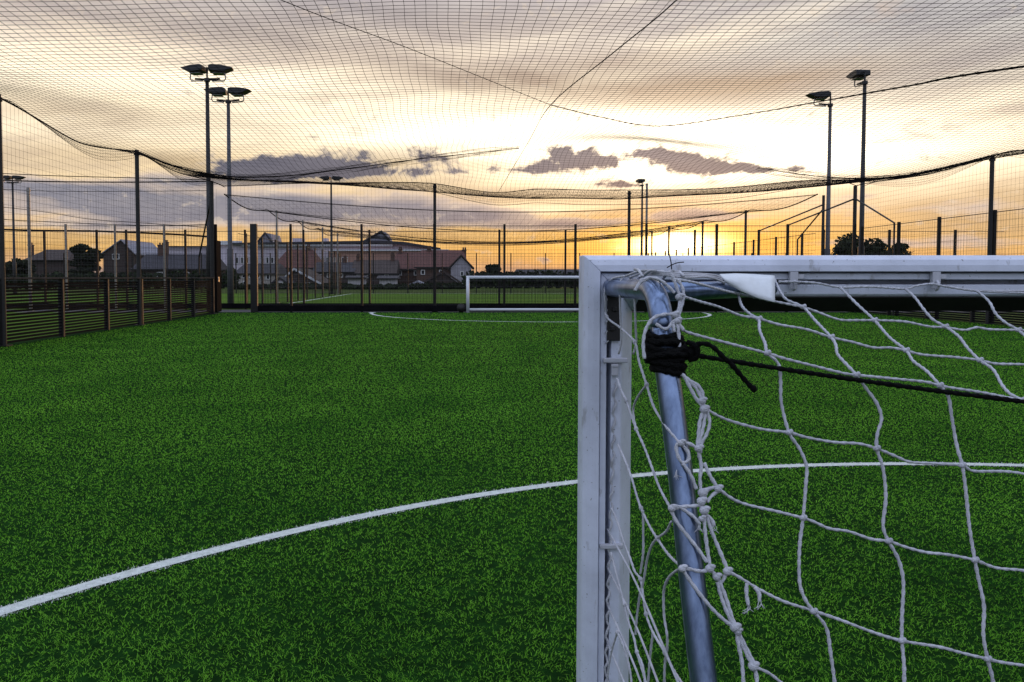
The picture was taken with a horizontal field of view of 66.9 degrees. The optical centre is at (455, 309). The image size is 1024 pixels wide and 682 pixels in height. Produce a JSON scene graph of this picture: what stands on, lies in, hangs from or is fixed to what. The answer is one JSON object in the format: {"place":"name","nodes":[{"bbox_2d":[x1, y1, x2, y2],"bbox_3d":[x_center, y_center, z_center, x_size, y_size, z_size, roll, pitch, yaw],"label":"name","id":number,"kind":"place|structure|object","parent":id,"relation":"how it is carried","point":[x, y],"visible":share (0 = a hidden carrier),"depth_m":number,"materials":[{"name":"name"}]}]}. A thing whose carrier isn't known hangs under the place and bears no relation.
{"place":"outdoors","nodes":[
{"label":"outdoors","id":0,"kind":"place"},
{"bbox_2d":[0,0,1023,272],"label":"sky","id":1,"kind":"structure","parent":0,"point":[392,198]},
{"bbox_2d":[6,286,1023,325],"bbox_3d":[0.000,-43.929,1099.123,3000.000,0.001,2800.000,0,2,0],"label":"ground","id":2,"kind":"structure","parent":0,"point":[400,292],"depth_m":60.64,"materials":[{"name":"green plant"}]},
{"bbox_2d":[3,175,25,292],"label":"floodlight mast","id":3,"kind":"object","parent":2,"relation":"on","point":[14,177],"visible":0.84,"depth_m":53.24,"materials":[{"name":"black metal"}]},
{"bbox_2d":[5,258,39,276],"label":"tree","id":4,"kind":"object","parent":2,"relation":"on","point":[8,268],"visible":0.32,"depth_m":94.35,"materials":[{"name":"green plant"}]},
{"bbox_2d":[5,274,43,288],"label":"hedge","id":5,"kind":"object","parent":2,"relation":"on","point":[24,281],"visible":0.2,"depth_m":77.58,"materials":[{"name":"green plant"}]},
{"bbox_2d":[24,243,92,276],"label":"house","id":6,"kind":"structure","parent":2,"relation":"on","point":[52,259],"depth_m":112.14,"materials":[{"name":"brick"}]},
{"bbox_2d":[68,243,103,276],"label":"tree","id":7,"kind":"object","parent":2,"relation":"on","point":[76,250],"visible":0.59,"depth_m":91.28,"materials":[{"name":"green plant"}]},
{"bbox_2d":[40,271,145,288],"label":"hedge","id":8,"kind":"object","parent":2,"relation":"on","point":[89,274],"visible":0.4,"depth_m":79.61,"materials":[{"name":"green plant"}]},
{"bbox_2d":[6,312,208,340],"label":"side turf","id":9,"kind":"structure","parent":2,"relation":"on","point":[71,322],"depth_m":20.68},
{"bbox_2d":[7,224,207,311],"bbox_3d":[-15.600,-1.368,25.766,14.805,2.940,0.073,0,2,0],"label":"fence","id":10,"kind":"object","parent":2,"relation":"on","point":[115,257],"visible":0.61,"depth_m":25.74,"materials":[{"name":"black metal"}]},
{"bbox_2d":[102,239,157,273],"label":"house","id":11,"kind":"structure","parent":2,"relation":"on","point":[144,249],"depth_m":139.79,"materials":[{"name":"brick"}]},
{"bbox_2d":[6,294,337,309],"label":"side turf","id":12,"kind":"structure","parent":2,"relation":"on","point":[241,298],"depth_m":42.93,"materials":[{"name":"green plant"}]},
{"bbox_2d":[204,87,251,302],"bbox_3d":[-8.440,-4.100,28.738,1.717,8.156,0.513,0,2,0],"label":"floodlight mast","id":13,"kind":"object","parent":12,"relation":"on","point":[230,270],"visible":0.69,"depth_m":28.68,"materials":[{"name":"black metal"}]},
{"bbox_2d":[320,176,342,293],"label":"floodlight mast","id":14,"kind":"object","parent":12,"relation":"on","point":[331,256],"visible":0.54,"depth_m":54.30,"materials":[{"name":"black metal"}]},
{"bbox_2d":[4,230,1004,308],"bbox_3d":[-1.000,-1.446,28.157,42.005,2.900,0.085,0,2,0],"label":"fence","id":15,"kind":"object","parent":12,"relation":"on","point":[245,305],"visible":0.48,"depth_m":28.15,"materials":[{"name":"black metal"}]},
{"bbox_2d":[130,240,226,276],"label":"house","id":16,"kind":"structure","parent":2,"relation":"on","point":[151,259],"depth_m":119.70,"materials":[{"name":"brick"}]},
{"bbox_2d":[142,267,238,288],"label":"hedge","id":17,"kind":"object","parent":2,"relation":"on","point":[223,277],"visible":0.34,"depth_m":81.64,"materials":[{"name":"green plant"}]},
{"bbox_2d":[234,283,284,289],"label":"hedge","id":18,"kind":"object","parent":2,"relation":"on","point":[259,285],"visible":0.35,"depth_m":75.49,"materials":[{"name":"green plant"}]},
{"bbox_2d":[237,263,288,283],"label":"house","id":19,"kind":"structure","parent":2,"relation":"on","point":[266,272],"depth_m":100.44,"materials":[{"name":"stone"}]},
{"bbox_2d":[275,210,277,302],"bbox_3d":[-8.100,-2.374,34.932,0.180,4.200,0.180,0,2,0],"label":"net pole","id":20,"kind":"object","parent":2,"relation":"on","point":[277,243],"visible":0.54,"depth_m":34.87,"materials":[{"name":"black metal"}]},
{"bbox_2d":[224,194,817,244],"bbox_3d":[2.375,-4.122,41.020,21.694,1.244,25.736,0,2,0],"label":"roof net","id":21,"kind":"object","parent":20,"relation":"hanging from","point":[536,242],"visible":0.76,"depth_m":33.63,"materials":[{"name":"black fabric"}]},
{"bbox_2d":[272,276,295,283],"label":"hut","id":22,"kind":"object","parent":2,"relation":"on","point":[282,279],"visible":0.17,"depth_m":84.16,"materials":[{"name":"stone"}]},
{"bbox_2d":[238,233,341,302],"bbox_3d":[-8.000,-1.949,41.159,0.070,2.840,25.612,0,2,0],"label":"fence","id":23,"kind":"object","parent":2,"relation":"on","point":[275,264],"visible":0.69,"depth_m":38.01,"materials":[{"name":"black metal"}]},
{"bbox_2d":[278,244,321,269],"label":"house","id":24,"kind":"structure","parent":2,"relation":"on","point":[284,261],"depth_m":117.62,"materials":[{"name":"brown brick"}]},
{"bbox_2d":[169,230,439,269],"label":"school","id":25,"kind":"object","parent":2,"relation":"on","point":[377,243],"visible":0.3,"depth_m":164.60,"materials":[{"name":"brick"}]},
{"bbox_2d":[285,268,333,283],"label":"house","id":26,"kind":"structure","parent":2,"relation":"on","point":[310,275],"depth_m":87.95,"materials":[{"name":"brick"}]},
{"bbox_2d":[281,282,351,288],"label":"hedge","id":27,"kind":"object","parent":2,"relation":"on","point":[344,285],"visible":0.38,"depth_m":76.41,"materials":[{"name":"green plant"}]},
{"bbox_2d":[313,256,355,282],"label":"house","id":28,"kind":"structure","parent":2,"relation":"on","point":[344,263],"depth_m":105.08,"materials":[{"name":"brick"}]},
{"bbox_2d":[337,244,338,293],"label":"net pole","id":29,"kind":"object","parent":2,"relation":"on","point":[337,272],"visible":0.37,"depth_m":52.92,"materials":[{"name":"grey metal"}]},
{"bbox_2d":[344,275,368,284],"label":"shed","id":30,"kind":"structure","parent":2,"relation":"on","point":[355,277],"depth_m":85.95,"materials":[{"name":"white paint"}]},
{"bbox_2d":[350,252,398,284],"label":"house","id":31,"kind":"structure","parent":2,"relation":"on","point":[380,264],"depth_m":105.74,"materials":[{"name":"brick"}]},
{"bbox_2d":[346,282,424,289],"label":"hedge","id":32,"kind":"object","parent":2,"relation":"on","point":[411,286],"visible":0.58,"depth_m":75.38,"materials":[{"name":"green plant"}]},
{"bbox_2d":[376,275,400,284],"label":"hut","id":33,"kind":"object","parent":2,"relation":"on","point":[386,279],"visible":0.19,"depth_m":85.95,"materials":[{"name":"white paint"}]},
{"bbox_2d":[395,250,419,284],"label":"house","id":34,"kind":"structure","parent":2,"relation":"on","point":[413,277],"depth_m":110.45,"materials":[{"name":"brown brick"}]},
{"bbox_2d":[32,253,785,292],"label":"fence","id":35,"kind":"object","parent":2,"relation":"on","point":[270,270],"visible":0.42,"depth_m":56.13,"materials":[{"name":"black metal"}]},
{"bbox_2d":[287,294,578,302],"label":"neighbouring turf","id":36,"kind":"structure","parent":2,"relation":"on","point":[447,298],"depth_m":42.85,"materials":[{"name":"green plant"}]},
{"bbox_2d":[651,232,652,254],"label":"net pole","id":37,"kind":"object","parent":36,"relation":"on","point":[651,245],"visible":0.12,"depth_m":50.83,"materials":[{"name":"black metal"}]},
{"bbox_2d":[668,228,669,254],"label":"net pole","id":38,"kind":"object","parent":36,"relation":"on","point":[669,241],"visible":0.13,"depth_m":45.63,"materials":[{"name":"black metal"}]},
{"bbox_2d":[701,221,703,254],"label":"net pole","id":39,"kind":"object","parent":36,"relation":"on","point":[702,244],"visible":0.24,"depth_m":40.65,"materials":[{"name":"black metal"}]},
{"bbox_2d":[650,233,815,254],"bbox_3d":[13.200,-1.949,41.159,0.070,2.840,25.612,0,2,0],"label":"fence","id":40,"kind":"object","parent":36,"relation":"on","point":[733,243],"visible":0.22,"depth_m":34.18,"materials":[{"name":"black metal"}]},
{"bbox_2d":[744,210,747,254],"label":"net pole","id":41,"kind":"object","parent":36,"relation":"on","point":[745,236],"visible":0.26,"depth_m":34.66,"materials":[{"name":"black metal"}]},
{"bbox_2d":[760,195,824,254],"bbox_3d":[13.321,-2.153,29.549,1.897,4.200,4.780,2,3,40],"label":"net pole","id":42,"kind":"object","parent":36,"relation":"on","point":[823,213],"visible":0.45,"depth_m":28.54,"materials":[{"name":"black metal"}]},
{"bbox_2d":[415,246,466,283],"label":"house","id":43,"kind":"structure","parent":2,"relation":"on","point":[428,259],"depth_m":104.91,"materials":[{"name":"brown brick"}]},
{"bbox_2d":[424,271,461,283],"bbox_3d":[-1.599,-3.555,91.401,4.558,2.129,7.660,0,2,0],"label":"car","id":44,"kind":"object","parent":2,"relation":"on","point":[446,277],"depth_m":87.93,"materials":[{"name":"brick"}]},
{"bbox_2d":[421,281,474,288],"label":"hedge","id":45,"kind":"object","parent":2,"relation":"on","point":[427,285],"visible":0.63,"depth_m":77.49,"materials":[{"name":"green plant"}]},
{"bbox_2d":[448,254,473,283],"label":"house","id":46,"kind":"structure","parent":2,"relation":"on","point":[463,263],"depth_m":97.86,"materials":[{"name":"white paint"}]},
{"bbox_2d":[480,263,502,275],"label":"tree","id":47,"kind":"object","parent":2,"relation":"on","point":[494,266],"visible":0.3,"depth_m":109.23,"materials":[{"name":"green plant"}]},
{"bbox_2d":[461,271,537,287],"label":"hedge","id":48,"kind":"object","parent":2,"relation":"on","point":[519,284],"visible":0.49,"depth_m":83.56,"materials":[{"name":"green plant"}]},
{"bbox_2d":[0,312,1023,681],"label":"artificial turf","id":49,"kind":"structure","parent":2,"relation":"on","point":[468,594],"depth_m":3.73,"materials":[{"name":"green plastic"}]},
{"bbox_2d":[0,95,12,346],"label":"net pole","id":50,"kind":"object","parent":49,"relation":"on","point":[3,330],"visible":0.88,"depth_m":12.95,"materials":[{"name":"black metal"}]},
{"bbox_2d":[0,0,1023,204],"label":"roof net","id":51,"kind":"object","parent":50,"relation":"hanging from","point":[275,180],"visible":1,"depth_m":13.27,"materials":[{"name":"black fabric"}]},
{"bbox_2d":[0,277,214,342],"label":"rebound fence","id":52,"kind":"object","parent":49,"relation":"on","point":[61,310],"visible":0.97,"depth_m":16.50,"materials":[{"name":"black metal"}]},
{"bbox_2d":[134,150,144,325],"bbox_3d":[-7.678,-1.716,18.645,0.200,4.220,0.200,0,2,0],"label":"net pole","id":53,"kind":"object","parent":49,"relation":"on","point":[138,245],"visible":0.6,"depth_m":18.61,"materials":[{"name":"black metal"}]},
{"bbox_2d":[2,108,212,276],"bbox_3d":[-7.720,-2.064,13.177,0.004,3.048,22.503,0,2,0],"label":"side net curtain","id":54,"kind":"object","parent":53,"relation":"hanging from","point":[54,251],"visible":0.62,"depth_m":16.81,"materials":[{"name":"black fabric"}]},
{"bbox_2d":[198,181,218,313],"bbox_3d":[-8.061,-1.981,25.107,0.380,4.220,1.670,-1,3,-28],"label":"net pole","id":55,"kind":"object","parent":49,"relation":"on","point":[211,208],"visible":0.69,"depth_m":24.49,"materials":[{"name":"black metal"}]},
{"bbox_2d":[214,224,257,312],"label":"gate","id":56,"kind":"structure","parent":55,"relation":"attached to","point":[253,265],"depth_m":25.60,"materials":[{"name":"black metal"}]},
{"bbox_2d":[433,184,436,305],"bbox_3d":[-0.707,-2.042,25.828,0.200,4.282,0.200,0,2,0],"label":"net pole","id":57,"kind":"object","parent":49,"relation":"on","point":[434,208],"visible":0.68,"depth_m":25.75,"materials":[{"name":"black metal"}]},
{"bbox_2d":[226,181,851,306],"bbox_3d":[2.800,-2.157,25.883,21.003,4.311,0.004,0,2,0],"label":"side net curtain","id":58,"kind":"object","parent":57,"relation":"hanging from","point":[509,249],"visible":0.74,"depth_m":25.88,"materials":[{"name":"black fabric"}]},
{"bbox_2d":[0,462,1023,614],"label":"pitch line","id":59,"kind":"object","parent":49,"relation":"on","point":[80,587],"visible":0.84,"depth_m":3.57,"materials":[{"name":"white paint"}]},
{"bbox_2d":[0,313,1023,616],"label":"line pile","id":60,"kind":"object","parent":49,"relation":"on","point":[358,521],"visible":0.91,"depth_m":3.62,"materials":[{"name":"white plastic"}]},
{"bbox_2d":[457,276,578,312],"bbox_3d":[2.611,-0.498,25.586,5.175,1.218,0.374,0,2,0],"label":"football goal","id":61,"kind":"object","parent":49,"relation":"on","point":[461,308],"visible":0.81,"depth_m":25.46,"materials":[{"name":"white paint"}]},
{"bbox_2d":[370,313,710,321],"bbox_3d":[2.687,0.224,22.734,10.993,0.001,5.312,0,2,0],"label":"pitch line","id":62,"kind":"object","parent":49,"relation":"on","point":[511,321],"visible":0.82,"depth_m":21.79,"materials":[{"name":"white paint"}]},
{"bbox_2d":[258,224,856,311],"bbox_3d":[3.287,-1.367,25.758,20.096,2.940,0.085,0,2,0],"label":"fence","id":63,"kind":"object","parent":49,"relation":"on","point":[348,308],"visible":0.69,"depth_m":25.76,"materials":[{"name":"black metal"}]},
{"bbox_2d":[627,191,630,254],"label":"net pole","id":64,"kind":"object","parent":49,"relation":"on","point":[628,230],"visible":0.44,"depth_m":25.76,"materials":[{"name":"black metal"}]},
{"bbox_2d":[576,255,1023,681],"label":"football goal","id":65,"kind":"object","parent":49,"relation":"on","point":[615,291],"visible":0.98,"depth_m":1.98,"materials":[{"name":"white paint"}]},
{"bbox_2d":[667,249,683,269],"bbox_3d":[0.469,-0.096,1.651,0.035,0.069,0.014,0,2,0],"label":"cable tie","id":66,"kind":"object","parent":65,"relation":"attached to","point":[671,262],"visible":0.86,"depth_m":1.65,"materials":[{"name":"plastic"}]},
{"bbox_2d":[719,273,774,301],"bbox_3d":[0.702,-0.050,1.819,0.180,0.068,0.054,-1,3,-23],"label":"tape","id":67,"kind":"object","parent":65,"relation":"attached to","point":[759,286],"visible":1,"depth_m":1.81,"materials":[{"name":"white plastic"}]},
{"bbox_2d":[643,329,1023,403],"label":"rope","id":68,"kind":"object","parent":65,"relation":"attached to","point":[657,359],"visible":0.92,"depth_m":1.54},
{"bbox_2d":[789,186,894,315],"bbox_3d":[12.256,-1.962,24.636,2.396,4.220,2.648,0,2,0],"label":"net pole","id":69,"kind":"object","parent":49,"relation":"on","point":[854,199],"visible":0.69,"depth_m":25.73,"materials":[{"name":"black metal"}]},
{"bbox_2d":[854,311,1023,325],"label":"rebound fence","id":70,"kind":"object","parent":49,"relation":"on","point":[971,317],"visible":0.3,"depth_m":19.96,"materials":[{"name":"black metal"}]},
{"bbox_2d":[859,208,1023,322],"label":"fence","id":71,"kind":"object","parent":49,"relation":"on","point":[939,233],"visible":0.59,"depth_m":21.35,"materials":[{"name":"black metal"}]},
{"bbox_2d":[981,157,995,323],"bbox_3d":[13.289,-1.710,19.196,0.200,4.163,0.200,0,2,0],"label":"net pole","id":72,"kind":"object","parent":49,"relation":"on","point":[990,211],"visible":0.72,"depth_m":19.14,"materials":[{"name":"black metal"}]},
{"bbox_2d":[515,269,578,274],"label":"house","id":73,"kind":"structure","parent":2,"relation":"on","point":[547,269],"depth_m":128.28,"materials":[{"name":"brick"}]},
{"bbox_2d":[530,269,578,287],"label":"hedge","id":74,"kind":"object","parent":2,"relation":"on","point":[569,282],"visible":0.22,"depth_m":83.61,"materials":[{"name":"green plant"}]},
{"bbox_2d":[635,179,644,254],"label":"floodlight mast","id":75,"kind":"object","parent":2,"relation":"on","point":[641,185],"visible":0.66,"depth_m":54.73,"materials":[{"name":"black metal"}]},
{"bbox_2d":[645,183,647,222],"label":"net pole","id":76,"kind":"object","parent":2,"relation":"on","point":[646,213],"visible":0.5,"depth_m":54.09,"materials":[{"name":"black metal"}]},
{"bbox_2d":[806,91,832,254],"bbox_3d":[13.607,-4.052,28.864,1.055,8.051,0.496,0,2,0],"label":"floodlight mast","id":77,"kind":"object","parent":2,"relation":"on","point":[828,204],"visible":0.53,"depth_m":28.76,"materials":[{"name":"black metal"}]},
{"bbox_2d":[831,232,892,254],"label":"tree","id":78,"kind":"object","parent":2,"relation":"on","point":[849,242],"visible":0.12,"depth_m":93.64,"materials":[{"name":"green plant"}]},
{"bbox_2d":[887,243,913,254],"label":"tree","id":79,"kind":"object","parent":2,"relation":"on","point":[905,250],"visible":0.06,"depth_m":95.43,"materials":[{"name":"green plant"}]},
{"bbox_2d":[22,310,1023,311],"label":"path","id":80,"kind":"structure","parent":0,"point":[250,311],"depth_m":26.55,"materials":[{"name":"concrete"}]},
{"bbox_2d":[26,188,33,311],"bbox_3d":[-14.501,-2.018,26.239,0.220,4.200,0.220,0,2,0],"label":"net pole","id":81,"kind":"object","parent":80,"relation":"on","point":[29,233],"visible":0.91,"depth_m":26.20,"materials":[{"name":"black metal"}]},
{"bbox_2d":[181,64,233,310],"bbox_3d":[-8.289,-4.013,25.892,1.722,8.217,0.537,0,2,0],"label":"floodlight mast","id":82,"kind":"object","parent":80,"relation":"on","point":[192,68],"visible":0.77,"depth_m":25.74,"materials":[{"name":"black metal"}]},
{"bbox_2d":[3,173,216,305],"bbox_3d":[-19.545,-2.467,30.403,22.914,4.357,11.074,0,2,0],"label":"roof net","id":83,"kind":"object","parent":82,"relation":"hanging from","point":[130,191],"visible":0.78,"depth_m":26.12,"materials":[{"name":"black fabric"}]},
{"bbox_2d":[846,69,870,254],"bbox_3d":[13.778,-4.032,26.485,0.496,8.205,1.055,0,2,0],"label":"floodlight mast","id":84,"kind":"object","parent":80,"relation":"on","point":[862,195],"visible":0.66,"depth_m":26.09,"materials":[{"name":"black metal"}]},
{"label":"net pole","id":85,"kind":"object","parent":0,"visible":0},
{"bbox_2d":[859,149,1023,254],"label":"side net curtain","id":86,"kind":"object","parent":85,"relation":"hanging from","point":[950,210],"visible":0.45,"depth_m":20.94,"materials":[{"name":"black fabric"}]}
]}

